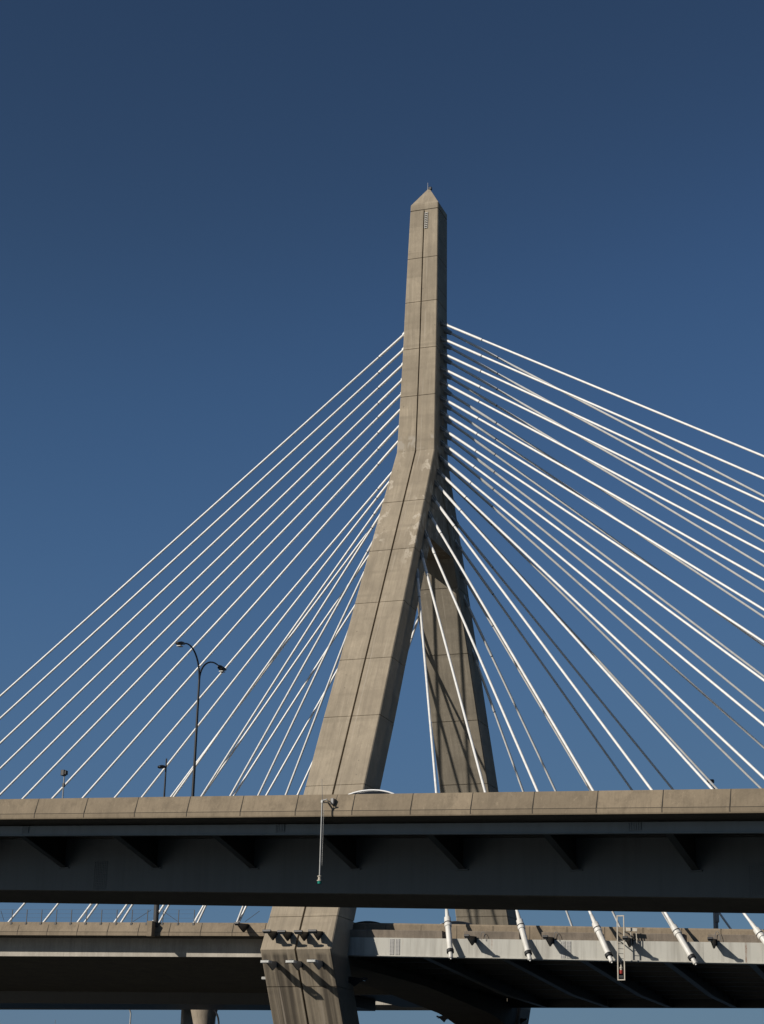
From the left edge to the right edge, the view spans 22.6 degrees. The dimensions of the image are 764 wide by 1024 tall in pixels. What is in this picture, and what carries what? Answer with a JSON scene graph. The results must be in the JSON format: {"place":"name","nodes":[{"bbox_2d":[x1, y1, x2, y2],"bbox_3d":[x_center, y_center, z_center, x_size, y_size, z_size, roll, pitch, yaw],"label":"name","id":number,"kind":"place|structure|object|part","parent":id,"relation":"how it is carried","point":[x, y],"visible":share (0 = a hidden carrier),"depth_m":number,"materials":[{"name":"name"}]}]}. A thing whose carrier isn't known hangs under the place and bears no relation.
{"place":"outdoors","nodes":[
{"label":"outdoors","id":0,"kind":"place"},
{"bbox_2d":[214,1010,219,1023],"bbox_3d":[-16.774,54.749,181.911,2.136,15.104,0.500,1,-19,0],"label":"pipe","id":1,"kind":"object","parent":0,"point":[215,1011],"visible":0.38,"depth_m":183.92,"materials":[{"name":"grey metal"}]},
{"bbox_2d":[0,0,763,1023],"label":"sky","id":2,"kind":"structure","parent":0,"point":[205,205],"materials":[{"name":"blue"}]},
{"label":"water","id":3,"kind":"structure","parent":0,"visible":0},
{"bbox_2d":[181,1010,215,1023],"bbox_3d":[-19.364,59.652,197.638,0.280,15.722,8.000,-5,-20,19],"label":"wall pier","id":4,"kind":"structure","parent":3,"relation":"on","point":[186,1016],"depth_m":196.97,"materials":[{"name":"concrete"}]},
{"bbox_2d":[191,1010,217,1023],"bbox_3d":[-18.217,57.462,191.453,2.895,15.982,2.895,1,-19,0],"label":"round column","id":5,"kind":"structure","parent":3,"relation":"on","point":[203,1016],"depth_m":192.58,"materials":[{"name":"concrete"}]},
{"bbox_2d":[0,1001,428,1009],"bbox_3d":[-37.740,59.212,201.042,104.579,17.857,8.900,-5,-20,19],"label":"ramp","id":6,"kind":"structure","parent":3,"relation":"on","point":[381,1006],"depth_m":192.12,"materials":[{"name":"concrete"}]},
{"bbox_2d":[0,187,763,1023],"bbox_3d":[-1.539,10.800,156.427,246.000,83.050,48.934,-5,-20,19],"label":"cable stayed bridge","id":7,"kind":"structure","parent":3,"relation":"in","point":[508,967],"depth_m":149.86,"materials":[{"name":"concrete"}]},
{"bbox_2d":[153,758,166,926],"bbox_3d":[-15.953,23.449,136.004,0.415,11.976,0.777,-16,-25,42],"label":"street lamp","id":8,"kind":"object","parent":7,"relation":"on","point":[156,914],"visible":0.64,"depth_m":134.58,"materials":[{"name":"brown metal"}]},
{"bbox_2d":[234,922,248,931],"bbox_3d":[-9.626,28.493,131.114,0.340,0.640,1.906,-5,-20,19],"label":"floodlight","id":9,"kind":"object","parent":7,"relation":"attached to","point":[243,927],"visible":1,"depth_m":131.12,"materials":[{"name":"grey metal"}]},
{"bbox_2d":[260,959,277,969],"bbox_3d":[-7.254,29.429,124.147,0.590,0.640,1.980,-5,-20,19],"label":"floodlight","id":10,"kind":"object","parent":7,"relation":"attached to","point":[272,965],"visible":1,"depth_m":124.13,"materials":[{"name":"grey metal"}]},
{"bbox_2d":[262,929,277,939],"bbox_3d":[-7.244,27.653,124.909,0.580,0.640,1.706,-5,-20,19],"label":"floodlight","id":11,"kind":"object","parent":7,"relation":"attached to","point":[272,934],"visible":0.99,"depth_m":124.73,"materials":[{"name":"grey metal"}]},
{"bbox_2d":[277,930,292,940],"bbox_3d":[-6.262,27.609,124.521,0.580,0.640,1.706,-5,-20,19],"label":"floodlight","id":12,"kind":"object","parent":7,"relation":"attached to","point":[286,935],"visible":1,"depth_m":124.36,"materials":[{"name":"grey metal"}]},
{"bbox_2d":[286,959,302,969],"bbox_3d":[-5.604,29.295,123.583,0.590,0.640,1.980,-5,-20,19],"label":"floodlight","id":13,"kind":"object","parent":7,"relation":"attached to","point":[297,965],"visible":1,"depth_m":123.55,"materials":[{"name":"metal"}]},
{"bbox_2d":[294,930,308,940],"bbox_3d":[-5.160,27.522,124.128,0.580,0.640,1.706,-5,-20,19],"label":"floodlight","id":14,"kind":"object","parent":7,"relation":"attached to","point":[303,935],"visible":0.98,"depth_m":123.98,"materials":[{"name":"grey metal"}]},
{"bbox_2d":[307,959,323,969],"bbox_3d":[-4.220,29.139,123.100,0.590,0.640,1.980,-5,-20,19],"label":"floodlight","id":15,"kind":"object","parent":7,"relation":"attached to","point":[318,964],"visible":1,"depth_m":123.10,"materials":[{"name":"metal"}]},
{"bbox_2d":[308,929,322,939],"bbox_3d":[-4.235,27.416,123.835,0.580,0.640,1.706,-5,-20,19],"label":"floodlight","id":16,"kind":"object","parent":7,"relation":"attached to","point":[317,934],"visible":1,"depth_m":123.65,"materials":[{"name":"grey metal"}]},
{"bbox_2d":[348,977,367,985],"bbox_3d":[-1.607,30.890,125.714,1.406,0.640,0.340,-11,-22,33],"label":"floodlight","id":17,"kind":"object","parent":7,"relation":"attached to","point":[354,981],"visible":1,"depth_m":125.74,"materials":[{"name":"brown metal"}]},
{"bbox_2d":[356,921,378,922],"bbox_3d":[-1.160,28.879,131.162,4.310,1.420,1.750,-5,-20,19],"label":"car","id":18,"kind":"object","parent":7,"relation":"on","point":[367,922],"visible":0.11,"depth_m":130.64,"materials":[{"name":"paint"}]},
{"bbox_2d":[436,1016,447,1021],"bbox_3d":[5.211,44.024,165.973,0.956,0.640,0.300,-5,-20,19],"label":"floodlight","id":19,"kind":"object","parent":7,"relation":"attached to","point":[443,1018],"visible":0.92,"depth_m":165.91,"materials":[{"name":"brown metal"}]},
{"bbox_2d":[441,921,470,923],"bbox_3d":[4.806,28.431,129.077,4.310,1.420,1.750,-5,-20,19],"label":"car","id":20,"kind":"object","parent":7,"relation":"on","point":[458,922],"visible":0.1,"depth_m":128.46,"materials":[{"name":"paint"}]},
{"bbox_2d":[464,934,476,944],"bbox_3d":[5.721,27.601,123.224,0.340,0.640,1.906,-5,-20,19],"label":"floodlight","id":21,"kind":"object","parent":7,"relation":"attached to","point":[472,940],"visible":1,"depth_m":123.24,"materials":[{"name":"grey metal"}]},
{"bbox_2d":[542,935,554,945],"bbox_3d":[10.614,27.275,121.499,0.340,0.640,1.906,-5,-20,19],"label":"floodlight","id":22,"kind":"object","parent":7,"relation":"attached to","point":[550,941],"visible":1,"depth_m":121.48,"materials":[{"name":"grey metal"}]},
{"bbox_2d":[616,915,637,979],"bbox_3d":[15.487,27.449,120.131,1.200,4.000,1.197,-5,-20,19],"label":"ladder","id":23,"kind":"object","parent":7,"relation":"hanging from","point":[624,941],"visible":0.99,"depth_m":119.82,"materials":[{"name":"metal"}]},
{"bbox_2d":[622,936,633,947],"bbox_3d":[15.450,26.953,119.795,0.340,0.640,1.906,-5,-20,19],"label":"floodlight","id":24,"kind":"object","parent":7,"relation":"attached to","point":[627,940],"visible":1,"depth_m":119.61,"materials":[{"name":"grey metal"}]},
{"bbox_2d":[707,937,717,948],"bbox_3d":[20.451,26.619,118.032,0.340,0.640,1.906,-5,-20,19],"label":"floodlight","id":25,"kind":"object","parent":7,"relation":"attached to","point":[714,942],"visible":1,"depth_m":117.94,"materials":[{"name":"grey metal"}]},
{"bbox_2d":[707,779,718,928],"bbox_3d":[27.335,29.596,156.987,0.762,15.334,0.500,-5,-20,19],"label":"camera pole","id":26,"kind":"object","parent":7,"relation":"on","point":[715,920],"visible":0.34,"depth_m":155.60,"materials":[{"name":"metal"}]},
{"bbox_2d":[0,788,763,913],"bbox_3d":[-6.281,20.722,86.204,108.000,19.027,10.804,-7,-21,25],"label":"road overpass","id":27,"kind":"object","parent":3,"relation":"on","point":[694,850],"visible":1,"depth_m":82.57,"materials":[{"name":"concrete"}]},
{"bbox_2d":[61,770,67,797],"bbox_3d":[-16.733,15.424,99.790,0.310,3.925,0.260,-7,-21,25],"label":"floodlight pole","id":28,"kind":"object","parent":27,"relation":"on","point":[64,773],"visible":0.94,"depth_m":100.23,"materials":[{"name":"metal"}]},
{"bbox_2d":[176,641,226,795],"bbox_3d":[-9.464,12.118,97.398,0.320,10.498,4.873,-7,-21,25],"label":"street lamp","id":29,"kind":"object","parent":27,"relation":"on","point":[220,667],"visible":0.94,"depth_m":97.75,"materials":[{"name":"brown metal"}]},
{"bbox_2d":[317,792,335,883],"bbox_3d":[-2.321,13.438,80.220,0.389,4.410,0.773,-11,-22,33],"label":"navigation light","id":30,"kind":"object","parent":27,"relation":"hanging from","point":[332,801],"visible":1,"depth_m":80.03,"materials":[{"name":"metal"}]},
{"bbox_2d":[349,789,393,793],"bbox_3d":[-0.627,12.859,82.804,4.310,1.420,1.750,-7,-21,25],"label":"car","id":31,"kind":"object","parent":27,"relation":"on","point":[372,791],"visible":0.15,"depth_m":82.20,"materials":[{"name":"white paint"}]},
{"bbox_3d":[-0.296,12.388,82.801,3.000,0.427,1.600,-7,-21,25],"label":"window","id":32,"kind":"part","parent":31,"relation":"part of","materials":[{"name":"black glass"}]}
]}

